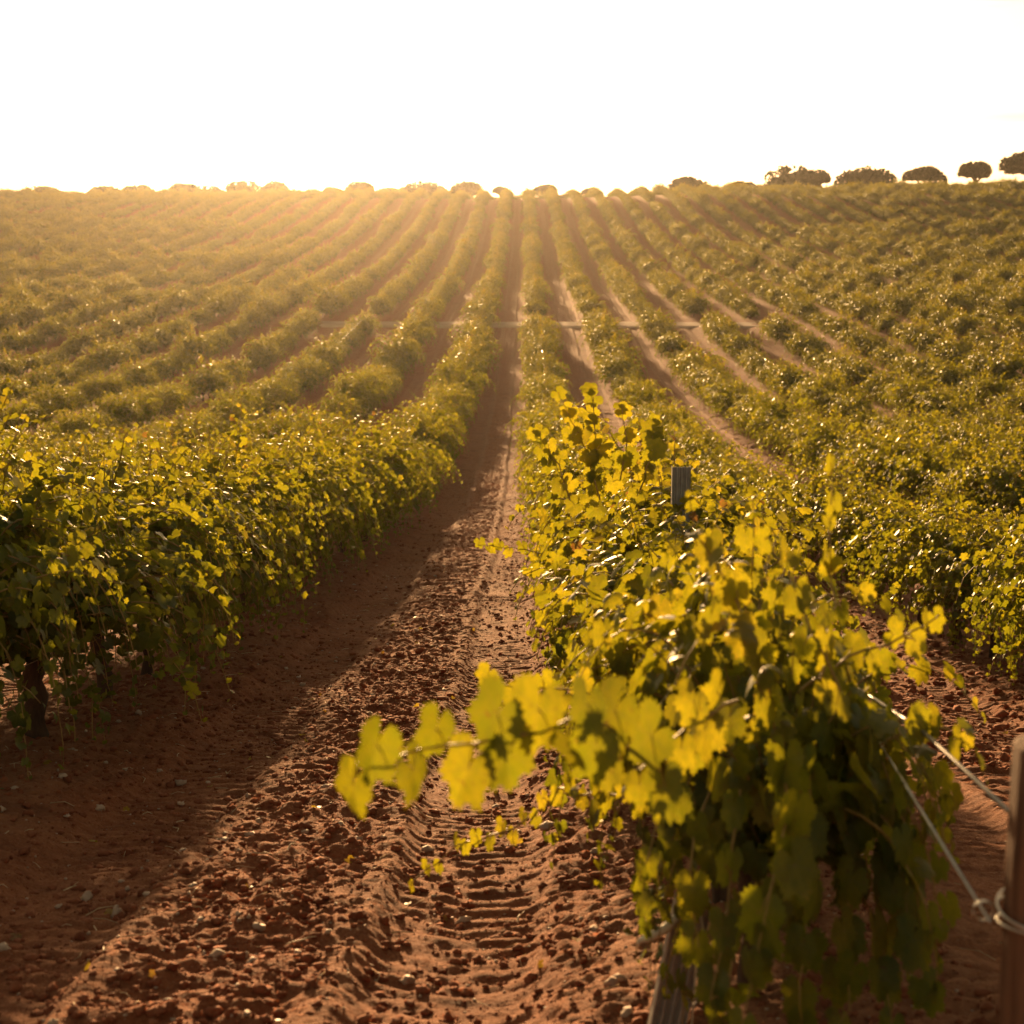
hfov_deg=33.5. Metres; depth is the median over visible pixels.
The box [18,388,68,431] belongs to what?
grapevine
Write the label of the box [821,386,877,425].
grapevine
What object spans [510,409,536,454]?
grapevine
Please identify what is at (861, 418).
grapevine
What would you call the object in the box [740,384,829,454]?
grapevine
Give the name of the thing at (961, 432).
grapevine
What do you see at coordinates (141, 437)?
grapevine
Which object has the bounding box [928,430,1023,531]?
grapevine
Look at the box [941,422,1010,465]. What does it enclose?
grapevine
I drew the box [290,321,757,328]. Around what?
path
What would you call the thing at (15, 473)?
grapevine
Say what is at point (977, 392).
grapevine
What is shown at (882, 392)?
grapevine
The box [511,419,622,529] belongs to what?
grapevine
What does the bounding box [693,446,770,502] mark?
grapevine
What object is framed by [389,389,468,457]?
grapevine
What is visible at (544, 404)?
grapevine
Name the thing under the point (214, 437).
grapevine
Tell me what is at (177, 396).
grapevine
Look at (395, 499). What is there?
grapevine
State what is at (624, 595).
grapevine
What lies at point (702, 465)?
grapevine
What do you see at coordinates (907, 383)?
grapevine
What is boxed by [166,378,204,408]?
grapevine
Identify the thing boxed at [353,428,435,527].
grapevine
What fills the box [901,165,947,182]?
stone pine
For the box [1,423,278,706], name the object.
grapevine
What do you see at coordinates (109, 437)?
grapevine
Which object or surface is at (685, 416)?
grapevine
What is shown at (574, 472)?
grapevine
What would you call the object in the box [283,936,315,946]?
twig
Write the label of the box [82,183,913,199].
crest scrub
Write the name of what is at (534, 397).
grapevine
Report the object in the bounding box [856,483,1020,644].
grapevine
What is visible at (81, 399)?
grapevine
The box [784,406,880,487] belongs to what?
grapevine
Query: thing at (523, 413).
grapevine
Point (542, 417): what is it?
grapevine
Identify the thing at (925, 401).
grapevine
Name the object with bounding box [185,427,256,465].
grapevine
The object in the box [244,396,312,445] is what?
grapevine
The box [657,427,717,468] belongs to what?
grapevine
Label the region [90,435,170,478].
grapevine
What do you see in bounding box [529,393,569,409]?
grapevine
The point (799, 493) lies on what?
grapevine
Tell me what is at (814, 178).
stone pine
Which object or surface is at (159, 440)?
grapevine
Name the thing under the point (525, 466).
grapevine
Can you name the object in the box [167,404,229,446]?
grapevine
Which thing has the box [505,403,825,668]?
grapevine
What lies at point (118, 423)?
grapevine
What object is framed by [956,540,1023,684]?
grapevine
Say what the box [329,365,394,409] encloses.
grapevine
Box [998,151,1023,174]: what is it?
stone pine
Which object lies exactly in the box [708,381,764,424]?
grapevine
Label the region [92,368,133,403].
grapevine
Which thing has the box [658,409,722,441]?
grapevine
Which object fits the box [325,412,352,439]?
grapevine
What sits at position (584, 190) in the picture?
stone pine
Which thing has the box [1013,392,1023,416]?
grapevine
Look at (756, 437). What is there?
grapevine
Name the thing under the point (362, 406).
grapevine
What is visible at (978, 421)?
grapevine
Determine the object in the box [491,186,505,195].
stone pine
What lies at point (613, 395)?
grapevine
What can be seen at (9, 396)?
grapevine
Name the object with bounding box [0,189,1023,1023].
ground
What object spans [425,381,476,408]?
grapevine
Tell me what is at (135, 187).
stone pine
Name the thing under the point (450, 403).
grapevine
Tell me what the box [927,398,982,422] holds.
grapevine
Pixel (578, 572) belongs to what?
grapevine
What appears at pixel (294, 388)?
grapevine
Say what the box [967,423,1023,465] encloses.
grapevine
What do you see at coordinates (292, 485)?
grapevine
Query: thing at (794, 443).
grapevine
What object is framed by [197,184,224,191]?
stone pine
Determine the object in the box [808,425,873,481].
grapevine
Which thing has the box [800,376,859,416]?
grapevine
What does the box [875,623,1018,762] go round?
pebbles
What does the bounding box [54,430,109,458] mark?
grapevine
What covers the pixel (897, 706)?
soil clods
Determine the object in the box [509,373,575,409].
grapevine
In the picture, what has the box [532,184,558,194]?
stone pine
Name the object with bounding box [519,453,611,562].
grapevine
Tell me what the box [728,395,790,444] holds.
grapevine
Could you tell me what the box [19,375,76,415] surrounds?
grapevine
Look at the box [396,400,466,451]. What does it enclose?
grapevine
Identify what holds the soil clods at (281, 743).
on the ground
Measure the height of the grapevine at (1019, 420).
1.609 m
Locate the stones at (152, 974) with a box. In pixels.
[10,606,1007,1020]
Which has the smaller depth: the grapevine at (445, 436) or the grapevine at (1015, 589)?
the grapevine at (1015, 589)
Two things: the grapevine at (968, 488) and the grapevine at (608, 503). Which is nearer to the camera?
the grapevine at (608, 503)
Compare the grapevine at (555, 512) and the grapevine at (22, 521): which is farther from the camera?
the grapevine at (555, 512)
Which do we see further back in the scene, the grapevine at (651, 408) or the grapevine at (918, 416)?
the grapevine at (651, 408)
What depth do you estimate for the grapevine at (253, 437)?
32.37 m
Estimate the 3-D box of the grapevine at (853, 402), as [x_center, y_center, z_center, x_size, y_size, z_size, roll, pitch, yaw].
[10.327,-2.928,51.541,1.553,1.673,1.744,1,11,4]
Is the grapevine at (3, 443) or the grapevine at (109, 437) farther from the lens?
the grapevine at (109, 437)
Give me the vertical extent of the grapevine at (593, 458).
1.801 m
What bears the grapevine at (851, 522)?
on the ground
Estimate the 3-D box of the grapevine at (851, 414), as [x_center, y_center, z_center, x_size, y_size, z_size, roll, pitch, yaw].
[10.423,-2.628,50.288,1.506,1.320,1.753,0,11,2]
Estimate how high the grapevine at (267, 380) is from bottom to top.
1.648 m
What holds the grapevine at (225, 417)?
on the ground
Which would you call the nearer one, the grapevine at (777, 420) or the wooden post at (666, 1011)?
the wooden post at (666, 1011)
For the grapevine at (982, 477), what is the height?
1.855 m
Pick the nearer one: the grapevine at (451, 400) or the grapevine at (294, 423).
the grapevine at (294, 423)
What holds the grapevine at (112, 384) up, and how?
on the ground
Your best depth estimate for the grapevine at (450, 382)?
56.33 m
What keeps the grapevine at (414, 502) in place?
on the ground
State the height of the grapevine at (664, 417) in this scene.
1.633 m
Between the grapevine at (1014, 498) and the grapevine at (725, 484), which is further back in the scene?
the grapevine at (725, 484)
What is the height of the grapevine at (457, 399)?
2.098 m
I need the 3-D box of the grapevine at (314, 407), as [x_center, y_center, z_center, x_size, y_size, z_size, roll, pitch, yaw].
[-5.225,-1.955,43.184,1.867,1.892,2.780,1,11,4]
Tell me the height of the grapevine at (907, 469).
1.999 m
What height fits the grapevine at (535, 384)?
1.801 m
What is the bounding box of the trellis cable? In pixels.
[858,687,1007,813]
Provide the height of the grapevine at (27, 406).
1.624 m
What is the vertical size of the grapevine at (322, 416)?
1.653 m
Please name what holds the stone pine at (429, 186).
on the ground
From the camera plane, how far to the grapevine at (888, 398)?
59.26 m
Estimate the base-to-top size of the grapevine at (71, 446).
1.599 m
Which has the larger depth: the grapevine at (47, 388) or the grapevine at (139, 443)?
the grapevine at (47, 388)
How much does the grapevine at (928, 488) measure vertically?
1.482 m
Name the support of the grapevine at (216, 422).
on the ground
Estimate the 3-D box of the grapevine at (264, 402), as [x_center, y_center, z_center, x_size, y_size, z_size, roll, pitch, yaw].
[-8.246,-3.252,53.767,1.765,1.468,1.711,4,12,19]
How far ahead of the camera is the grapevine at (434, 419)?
40.25 m
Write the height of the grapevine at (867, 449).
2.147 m
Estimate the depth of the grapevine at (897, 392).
57.83 m
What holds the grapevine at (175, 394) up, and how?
on the ground
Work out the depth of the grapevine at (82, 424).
43.43 m
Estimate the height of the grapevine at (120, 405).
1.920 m
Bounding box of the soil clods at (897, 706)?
[809,582,1023,774]
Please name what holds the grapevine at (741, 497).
on the ground
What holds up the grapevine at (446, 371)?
on the ground
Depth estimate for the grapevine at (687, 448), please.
36.62 m
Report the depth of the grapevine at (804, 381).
57.45 m
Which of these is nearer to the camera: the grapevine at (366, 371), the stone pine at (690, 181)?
the grapevine at (366, 371)
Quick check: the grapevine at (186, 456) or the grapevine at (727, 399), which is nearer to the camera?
the grapevine at (186, 456)
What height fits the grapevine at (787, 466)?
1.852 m
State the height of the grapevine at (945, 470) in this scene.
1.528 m
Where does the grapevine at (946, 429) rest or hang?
on the ground
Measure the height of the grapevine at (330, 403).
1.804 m
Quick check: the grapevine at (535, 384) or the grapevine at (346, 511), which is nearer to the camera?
the grapevine at (346, 511)
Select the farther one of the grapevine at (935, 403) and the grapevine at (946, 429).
the grapevine at (935, 403)
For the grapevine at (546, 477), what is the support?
on the ground
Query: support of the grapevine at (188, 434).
on the ground
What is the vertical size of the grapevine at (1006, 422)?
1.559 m
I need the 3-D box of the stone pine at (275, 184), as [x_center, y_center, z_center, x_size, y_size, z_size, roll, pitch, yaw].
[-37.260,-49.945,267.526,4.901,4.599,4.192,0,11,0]
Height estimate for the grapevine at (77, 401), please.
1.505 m
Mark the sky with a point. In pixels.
(566, 94)
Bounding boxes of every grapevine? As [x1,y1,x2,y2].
[0,372,23,403]
[0,377,144,788]
[0,384,15,407]
[0,395,43,434]
[0,408,15,435]
[0,429,36,474]
[0,430,28,449]
[0,439,46,494]
[0,445,25,484]
[0,458,239,743]
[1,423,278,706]
[2,426,75,479]
[3,378,30,401]
[3,420,71,461]
[4,392,48,433]
[13,425,47,449]
[15,422,61,450]
[17,429,128,484]
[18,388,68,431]
[18,398,63,430]
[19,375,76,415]
[33,420,153,491]
[36,432,109,464]
[39,405,107,441]
[41,411,91,441]
[42,429,287,674]
[43,431,68,450]
[44,399,119,437]
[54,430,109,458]
[55,386,86,416]
[59,384,89,412]
[60,420,142,450]
[65,376,106,414]
[73,365,125,404]
[75,370,112,406]
[76,403,116,441]
[82,387,146,438]
[88,405,136,437]
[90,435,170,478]
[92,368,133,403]
[95,420,187,461]
[100,387,165,429]
[104,445,171,461]
[107,421,318,650]
[108,384,175,429]
[110,421,166,446]
[122,386,162,431]
[128,397,329,632]
[130,426,206,466]
[134,420,181,447]
[135,379,196,421]
[137,414,198,448]
[139,424,172,447]
[141,385,177,423]
[146,381,189,418]
[151,404,214,451]
[153,412,215,451]
[159,380,194,414]
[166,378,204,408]
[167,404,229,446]
[167,432,233,460]
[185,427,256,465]
[186,415,219,446]
[198,387,255,438]
[200,409,230,433]
[205,424,359,599]
[207,430,266,455]
[209,377,270,419]
[209,407,242,438]
[212,398,318,447]
[213,428,271,452]
[225,455,341,612]
[226,394,261,423]
[228,419,389,564]
[234,421,290,449]
[238,433,380,585]
[239,379,285,417]
[240,375,302,413]
[242,388,278,419]
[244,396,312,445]
[247,374,293,409]
[252,392,415,552]
[255,373,294,403]
[260,368,302,406]
[260,433,386,576]
[267,410,325,439]
[271,398,341,440]
[279,416,395,558]
[291,402,341,442]
[301,401,347,434]
[311,407,434,541]
[316,386,366,426]
[316,401,360,433]
[320,363,393,410]
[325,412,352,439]
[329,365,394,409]
[330,377,383,423]
[330,379,381,410]
[334,453,988,1023]
[340,364,389,393]
[345,396,372,427]
[349,447,414,542]
[351,363,394,403]
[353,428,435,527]
[356,418,453,514]
[374,410,462,504]
[375,400,467,471]
[380,438,445,517]
[381,405,463,458]
[383,401,464,481]
[387,430,446,509]
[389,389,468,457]
[393,430,440,487]
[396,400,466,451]
[406,381,479,428]
[408,435,456,497]
[413,398,462,430]
[421,407,467,452]
[422,350,495,403]
[423,387,473,424]
[424,373,478,406]
[425,379,482,423]
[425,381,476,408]
[429,391,475,437]
[432,372,476,404]
[441,366,483,411]
[474,401,778,673]
[474,499,985,903]
[504,397,581,433]
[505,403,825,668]
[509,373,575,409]
[509,382,805,704]
[509,399,602,461]
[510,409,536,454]
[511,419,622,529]
[511,427,600,505]
[512,433,556,497]
[513,421,617,519]
[514,398,582,457]
[514,399,560,433]
[515,515,864,821]
[516,399,618,455]
[517,463,673,624]
[518,411,580,464]
[519,370,573,398]
[519,385,573,410]
[519,412,622,456]
[519,424,657,530]
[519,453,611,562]
[520,464,556,527]
[522,398,573,411]
[523,389,566,413]
[523,471,604,597]
[524,371,569,396]
[525,436,697,597]
[526,440,588,485]
[528,427,668,544]
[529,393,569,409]
[543,459,745,626]
[607,377,659,403]
[612,373,653,400]
[612,379,665,408]
[615,371,659,401]
[620,379,681,419]
[624,397,667,427]
[627,395,682,446]
[627,396,701,431]
[627,399,693,427]
[633,406,713,445]
[644,409,691,428]
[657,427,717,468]
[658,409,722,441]
[658,414,719,469]
[663,420,748,494]
[664,417,732,466]
[675,451,729,483]
[681,438,753,472]
[691,450,750,486]
[692,449,756,485]
[693,370,746,405]
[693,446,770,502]
[696,439,789,526]
[696,454,783,531]
[699,377,748,417]
[702,375,758,419]
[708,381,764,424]
[722,387,757,437]
[722,474,770,537]
[727,393,752,426]
[727,395,774,439]
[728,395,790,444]
[730,456,820,524]
[731,445,848,550]
[732,382,778,432]
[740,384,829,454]
[745,470,797,536]
[749,391,803,449]
[755,478,836,571]
[757,401,838,462]
[758,449,889,580]
[765,413,803,454]
[767,414,839,468]
[772,399,856,471]
[776,460,922,585]
[781,413,855,482]
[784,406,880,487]
[786,414,855,476]
[789,364,851,416]
[789,367,843,413]
[790,382,813,404]
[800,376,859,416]
[803,478,931,599]
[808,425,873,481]
[811,381,867,426]
[817,430,882,491]
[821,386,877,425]
[828,389,876,427]
[833,420,955,497]
[834,410,929,501]
[834,487,996,625]
[835,423,904,502]
[843,399,890,433]
[843,404,889,435]
[846,434,964,509]
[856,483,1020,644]
[859,411,914,435]
[865,407,918,441]
[866,429,972,516]
[872,375,911,408]
[880,403,949,439]
[881,379,908,408]
[883,367,943,414]
[886,374,937,414]
[892,379,948,415]
[896,410,958,450]
[901,499,1023,658]
[907,383,959,416]
[909,382,973,421]
[909,452,972,518]
[914,409,974,447]
[914,452,997,519]
[920,412,987,452]
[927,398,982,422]
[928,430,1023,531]
[937,392,981,422]
[938,411,1009,465]
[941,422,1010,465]
[944,438,1023,539]
[949,406,982,428]
[951,494,1023,678]
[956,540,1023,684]
[964,373,998,407]
[965,406,1008,436]
[966,423,1018,465]
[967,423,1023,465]
[968,368,1020,412]
[970,399,1019,431]
[984,472,1023,535]
[986,389,1020,416]
[987,404,1023,438]
[989,411,1023,439]
[992,423,1023,467]
[998,413,1023,438]
[999,383,1023,414]
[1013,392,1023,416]
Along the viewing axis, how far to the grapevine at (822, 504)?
20.08 m
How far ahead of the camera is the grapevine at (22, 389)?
59.40 m
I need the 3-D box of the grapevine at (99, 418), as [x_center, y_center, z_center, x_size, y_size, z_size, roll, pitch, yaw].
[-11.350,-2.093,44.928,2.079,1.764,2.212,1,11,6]
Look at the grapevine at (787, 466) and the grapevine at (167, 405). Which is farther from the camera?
the grapevine at (167, 405)
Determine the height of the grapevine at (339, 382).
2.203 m
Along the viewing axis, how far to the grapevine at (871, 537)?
16.43 m
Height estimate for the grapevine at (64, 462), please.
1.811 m
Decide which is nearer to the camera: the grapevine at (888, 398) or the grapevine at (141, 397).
the grapevine at (141, 397)
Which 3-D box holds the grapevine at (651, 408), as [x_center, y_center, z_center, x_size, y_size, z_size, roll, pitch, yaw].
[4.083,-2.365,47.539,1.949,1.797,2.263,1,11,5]
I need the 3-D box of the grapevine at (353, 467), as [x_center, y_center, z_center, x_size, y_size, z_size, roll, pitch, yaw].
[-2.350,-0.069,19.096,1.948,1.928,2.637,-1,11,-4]
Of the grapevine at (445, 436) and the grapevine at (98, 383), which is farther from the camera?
the grapevine at (98, 383)
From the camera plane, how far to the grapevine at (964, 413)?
49.70 m
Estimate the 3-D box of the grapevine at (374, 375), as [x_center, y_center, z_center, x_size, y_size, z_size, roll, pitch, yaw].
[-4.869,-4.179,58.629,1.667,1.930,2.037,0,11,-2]
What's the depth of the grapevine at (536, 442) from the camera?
25.60 m
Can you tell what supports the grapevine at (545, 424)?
on the ground
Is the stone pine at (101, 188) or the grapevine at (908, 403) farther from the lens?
the stone pine at (101, 188)
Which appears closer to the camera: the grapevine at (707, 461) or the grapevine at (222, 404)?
the grapevine at (707, 461)
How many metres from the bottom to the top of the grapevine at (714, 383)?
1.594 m
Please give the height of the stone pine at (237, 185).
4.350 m
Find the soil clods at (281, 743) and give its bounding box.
[46,473,569,749]
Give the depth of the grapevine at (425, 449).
28.45 m
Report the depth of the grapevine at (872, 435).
33.90 m
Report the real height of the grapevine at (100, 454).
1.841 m
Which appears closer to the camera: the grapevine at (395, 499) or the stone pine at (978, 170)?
the grapevine at (395, 499)
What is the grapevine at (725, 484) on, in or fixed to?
on the ground
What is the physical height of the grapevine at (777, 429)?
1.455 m
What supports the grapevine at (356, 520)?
on the ground
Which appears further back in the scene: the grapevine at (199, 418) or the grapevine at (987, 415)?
the grapevine at (987, 415)
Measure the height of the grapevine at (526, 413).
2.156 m
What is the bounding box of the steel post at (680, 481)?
[670,467,692,547]
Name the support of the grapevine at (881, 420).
on the ground
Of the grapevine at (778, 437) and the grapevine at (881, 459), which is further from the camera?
the grapevine at (778, 437)
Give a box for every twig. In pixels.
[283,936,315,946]
[414,806,435,818]
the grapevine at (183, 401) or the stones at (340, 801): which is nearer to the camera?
the stones at (340, 801)
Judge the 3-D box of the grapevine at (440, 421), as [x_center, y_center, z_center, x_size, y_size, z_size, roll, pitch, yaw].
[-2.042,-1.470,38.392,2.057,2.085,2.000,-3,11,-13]
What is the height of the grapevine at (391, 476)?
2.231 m
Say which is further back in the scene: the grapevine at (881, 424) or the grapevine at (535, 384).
the grapevine at (535, 384)
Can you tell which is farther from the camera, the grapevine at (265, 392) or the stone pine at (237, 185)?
the stone pine at (237, 185)
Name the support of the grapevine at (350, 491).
on the ground
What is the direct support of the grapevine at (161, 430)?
on the ground
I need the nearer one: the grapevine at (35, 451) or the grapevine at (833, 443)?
the grapevine at (35, 451)
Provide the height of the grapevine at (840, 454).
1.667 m
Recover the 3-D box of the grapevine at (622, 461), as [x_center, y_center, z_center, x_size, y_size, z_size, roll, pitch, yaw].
[0.760,0.313,8.721,1.720,1.922,1.984,-6,13,-29]
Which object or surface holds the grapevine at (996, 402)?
on the ground
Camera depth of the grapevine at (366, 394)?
53.73 m
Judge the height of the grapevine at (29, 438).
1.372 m
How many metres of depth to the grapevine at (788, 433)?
41.27 m
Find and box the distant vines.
[0,176,1023,445]
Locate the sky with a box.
[0,0,1023,197]
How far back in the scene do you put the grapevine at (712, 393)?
56.25 m
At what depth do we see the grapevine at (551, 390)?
54.08 m
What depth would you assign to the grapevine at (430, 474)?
30.79 m
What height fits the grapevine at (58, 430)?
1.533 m
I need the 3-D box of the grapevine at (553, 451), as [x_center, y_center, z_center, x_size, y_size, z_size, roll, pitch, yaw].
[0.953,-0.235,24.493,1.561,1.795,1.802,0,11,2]
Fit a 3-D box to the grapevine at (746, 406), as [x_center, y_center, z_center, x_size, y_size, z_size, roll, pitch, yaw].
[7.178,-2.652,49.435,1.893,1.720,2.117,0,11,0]
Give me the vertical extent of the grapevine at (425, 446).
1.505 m
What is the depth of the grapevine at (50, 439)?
40.20 m
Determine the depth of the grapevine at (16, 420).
48.41 m
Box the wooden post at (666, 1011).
[636,892,711,1023]
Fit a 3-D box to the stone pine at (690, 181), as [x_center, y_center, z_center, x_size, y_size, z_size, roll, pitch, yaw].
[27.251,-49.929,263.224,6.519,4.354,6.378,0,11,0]
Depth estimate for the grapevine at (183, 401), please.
56.77 m
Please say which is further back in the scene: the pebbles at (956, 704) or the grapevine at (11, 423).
the grapevine at (11, 423)
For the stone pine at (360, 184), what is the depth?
263.72 m
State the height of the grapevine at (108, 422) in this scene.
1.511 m
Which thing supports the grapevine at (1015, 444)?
on the ground
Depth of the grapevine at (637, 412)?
49.85 m
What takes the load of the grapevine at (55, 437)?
on the ground
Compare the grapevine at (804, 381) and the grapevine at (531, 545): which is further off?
the grapevine at (804, 381)
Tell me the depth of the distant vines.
117.85 m
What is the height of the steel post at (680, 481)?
1.690 m
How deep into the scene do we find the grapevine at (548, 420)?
39.21 m
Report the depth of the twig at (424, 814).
6.54 m
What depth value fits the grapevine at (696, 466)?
35.52 m
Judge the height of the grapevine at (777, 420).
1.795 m
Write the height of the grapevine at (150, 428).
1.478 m
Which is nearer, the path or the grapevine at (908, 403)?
the grapevine at (908, 403)
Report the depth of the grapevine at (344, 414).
49.16 m
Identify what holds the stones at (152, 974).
on the ground
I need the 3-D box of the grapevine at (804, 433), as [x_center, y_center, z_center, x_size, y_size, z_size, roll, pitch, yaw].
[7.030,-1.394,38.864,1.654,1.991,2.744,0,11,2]
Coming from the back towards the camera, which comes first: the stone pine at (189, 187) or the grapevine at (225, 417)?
the stone pine at (189, 187)
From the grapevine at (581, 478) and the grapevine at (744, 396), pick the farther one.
the grapevine at (744, 396)
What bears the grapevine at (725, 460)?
on the ground
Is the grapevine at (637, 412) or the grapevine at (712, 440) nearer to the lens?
the grapevine at (712, 440)
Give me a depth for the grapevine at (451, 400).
51.23 m
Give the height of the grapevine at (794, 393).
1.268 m
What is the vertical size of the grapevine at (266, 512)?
1.784 m
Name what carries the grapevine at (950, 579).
on the ground
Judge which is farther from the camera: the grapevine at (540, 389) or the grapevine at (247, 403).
the grapevine at (540, 389)
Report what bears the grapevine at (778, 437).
on the ground
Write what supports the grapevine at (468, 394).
on the ground
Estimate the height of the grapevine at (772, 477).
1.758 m
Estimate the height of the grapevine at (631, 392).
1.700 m
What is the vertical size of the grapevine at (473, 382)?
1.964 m
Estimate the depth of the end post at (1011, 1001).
2.58 m
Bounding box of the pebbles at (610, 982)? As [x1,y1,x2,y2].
[0,560,973,1023]
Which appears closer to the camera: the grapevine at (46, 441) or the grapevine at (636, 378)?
the grapevine at (46, 441)
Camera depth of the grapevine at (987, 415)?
47.11 m
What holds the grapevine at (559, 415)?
on the ground
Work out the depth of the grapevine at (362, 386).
55.98 m
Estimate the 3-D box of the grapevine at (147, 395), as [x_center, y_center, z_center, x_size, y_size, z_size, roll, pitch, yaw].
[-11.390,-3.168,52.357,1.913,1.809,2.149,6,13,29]
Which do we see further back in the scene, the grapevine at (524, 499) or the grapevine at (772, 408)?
the grapevine at (772, 408)
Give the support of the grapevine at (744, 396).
on the ground
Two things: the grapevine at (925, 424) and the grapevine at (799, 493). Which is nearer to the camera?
the grapevine at (799, 493)
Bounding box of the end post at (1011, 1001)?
[971,734,1023,1023]
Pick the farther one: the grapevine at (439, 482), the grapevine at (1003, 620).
the grapevine at (439, 482)
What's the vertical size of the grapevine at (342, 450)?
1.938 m
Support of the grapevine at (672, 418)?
on the ground
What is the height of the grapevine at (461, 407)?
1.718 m
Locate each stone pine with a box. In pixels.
[29,185,62,192]
[86,185,121,192]
[121,184,153,190]
[168,182,198,192]
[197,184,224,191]
[224,180,262,191]
[262,180,289,191]
[345,181,374,190]
[377,187,396,191]
[398,180,448,195]
[449,180,482,195]
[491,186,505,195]
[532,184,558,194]
[581,187,593,195]
[667,175,707,190]
[727,180,756,186]
[760,164,821,187]
[801,168,831,186]
[833,165,896,186]
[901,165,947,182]
[957,161,993,181]
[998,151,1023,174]
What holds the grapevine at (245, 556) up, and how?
on the ground
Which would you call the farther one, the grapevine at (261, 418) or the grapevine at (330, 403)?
the grapevine at (330, 403)
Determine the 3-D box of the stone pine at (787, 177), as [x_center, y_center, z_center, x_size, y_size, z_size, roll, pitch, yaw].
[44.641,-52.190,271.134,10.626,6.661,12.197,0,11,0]
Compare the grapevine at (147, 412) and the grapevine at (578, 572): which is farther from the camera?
the grapevine at (147, 412)
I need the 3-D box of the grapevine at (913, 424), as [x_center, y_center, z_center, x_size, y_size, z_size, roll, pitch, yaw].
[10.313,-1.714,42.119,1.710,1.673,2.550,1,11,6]
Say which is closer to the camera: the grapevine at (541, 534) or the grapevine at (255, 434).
the grapevine at (541, 534)
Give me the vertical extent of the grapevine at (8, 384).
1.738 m
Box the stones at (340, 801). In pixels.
[0,561,1023,1012]
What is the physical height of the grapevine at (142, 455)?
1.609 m
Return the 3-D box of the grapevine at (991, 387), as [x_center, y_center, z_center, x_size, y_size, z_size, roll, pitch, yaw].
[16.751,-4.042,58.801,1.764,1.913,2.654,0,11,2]
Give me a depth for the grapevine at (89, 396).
56.81 m
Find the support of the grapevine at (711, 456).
on the ground
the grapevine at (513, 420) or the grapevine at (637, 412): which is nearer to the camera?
the grapevine at (513, 420)
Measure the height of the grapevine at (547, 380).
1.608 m
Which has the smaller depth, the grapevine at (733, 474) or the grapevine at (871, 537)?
the grapevine at (871, 537)
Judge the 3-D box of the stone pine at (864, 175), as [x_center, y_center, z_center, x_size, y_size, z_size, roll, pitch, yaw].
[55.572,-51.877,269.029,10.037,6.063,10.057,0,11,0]
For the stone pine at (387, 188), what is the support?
on the ground
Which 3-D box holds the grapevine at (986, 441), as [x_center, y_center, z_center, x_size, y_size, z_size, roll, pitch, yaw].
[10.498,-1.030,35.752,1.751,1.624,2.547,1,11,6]
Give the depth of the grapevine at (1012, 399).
55.07 m
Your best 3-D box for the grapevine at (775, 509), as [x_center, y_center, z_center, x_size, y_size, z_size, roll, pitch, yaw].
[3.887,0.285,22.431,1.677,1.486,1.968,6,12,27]
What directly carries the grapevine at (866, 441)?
on the ground
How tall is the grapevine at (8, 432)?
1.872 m
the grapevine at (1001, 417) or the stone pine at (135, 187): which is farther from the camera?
the stone pine at (135, 187)
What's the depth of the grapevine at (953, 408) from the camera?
50.78 m
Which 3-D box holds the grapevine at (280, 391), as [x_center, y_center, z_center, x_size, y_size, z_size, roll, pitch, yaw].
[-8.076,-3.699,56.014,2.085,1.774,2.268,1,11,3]
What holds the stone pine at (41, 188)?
on the ground
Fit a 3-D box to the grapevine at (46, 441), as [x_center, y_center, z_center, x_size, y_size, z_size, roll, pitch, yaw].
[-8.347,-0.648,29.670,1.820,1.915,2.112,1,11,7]
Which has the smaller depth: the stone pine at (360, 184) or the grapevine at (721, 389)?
the grapevine at (721, 389)
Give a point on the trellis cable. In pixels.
(988, 792)
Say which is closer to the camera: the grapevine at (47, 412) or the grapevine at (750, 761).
the grapevine at (750, 761)
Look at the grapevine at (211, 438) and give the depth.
27.86 m
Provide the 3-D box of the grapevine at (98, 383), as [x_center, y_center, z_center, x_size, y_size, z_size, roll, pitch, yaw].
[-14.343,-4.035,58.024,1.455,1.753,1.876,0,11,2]
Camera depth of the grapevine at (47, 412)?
50.84 m
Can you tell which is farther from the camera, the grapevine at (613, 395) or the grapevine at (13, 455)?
the grapevine at (613, 395)
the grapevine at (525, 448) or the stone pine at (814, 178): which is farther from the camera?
the stone pine at (814, 178)
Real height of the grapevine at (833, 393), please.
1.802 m
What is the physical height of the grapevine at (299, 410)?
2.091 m
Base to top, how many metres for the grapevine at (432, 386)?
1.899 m
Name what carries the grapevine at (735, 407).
on the ground
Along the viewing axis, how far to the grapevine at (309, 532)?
14.24 m
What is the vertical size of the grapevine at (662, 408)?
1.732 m
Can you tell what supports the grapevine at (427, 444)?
on the ground
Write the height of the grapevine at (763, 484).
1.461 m
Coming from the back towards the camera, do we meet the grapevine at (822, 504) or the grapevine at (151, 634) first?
the grapevine at (822, 504)
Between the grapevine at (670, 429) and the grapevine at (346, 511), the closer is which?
the grapevine at (346, 511)
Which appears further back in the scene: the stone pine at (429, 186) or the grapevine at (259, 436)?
the stone pine at (429, 186)
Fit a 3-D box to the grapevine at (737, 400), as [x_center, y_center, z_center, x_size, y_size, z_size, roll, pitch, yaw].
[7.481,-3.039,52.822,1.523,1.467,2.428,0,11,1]
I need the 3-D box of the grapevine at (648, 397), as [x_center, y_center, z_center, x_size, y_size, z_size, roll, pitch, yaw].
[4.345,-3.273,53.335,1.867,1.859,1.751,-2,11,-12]
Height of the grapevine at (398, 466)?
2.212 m
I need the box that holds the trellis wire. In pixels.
[544,370,991,922]
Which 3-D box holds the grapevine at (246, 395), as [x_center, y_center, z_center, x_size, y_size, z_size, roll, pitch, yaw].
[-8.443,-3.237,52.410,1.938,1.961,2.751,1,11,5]

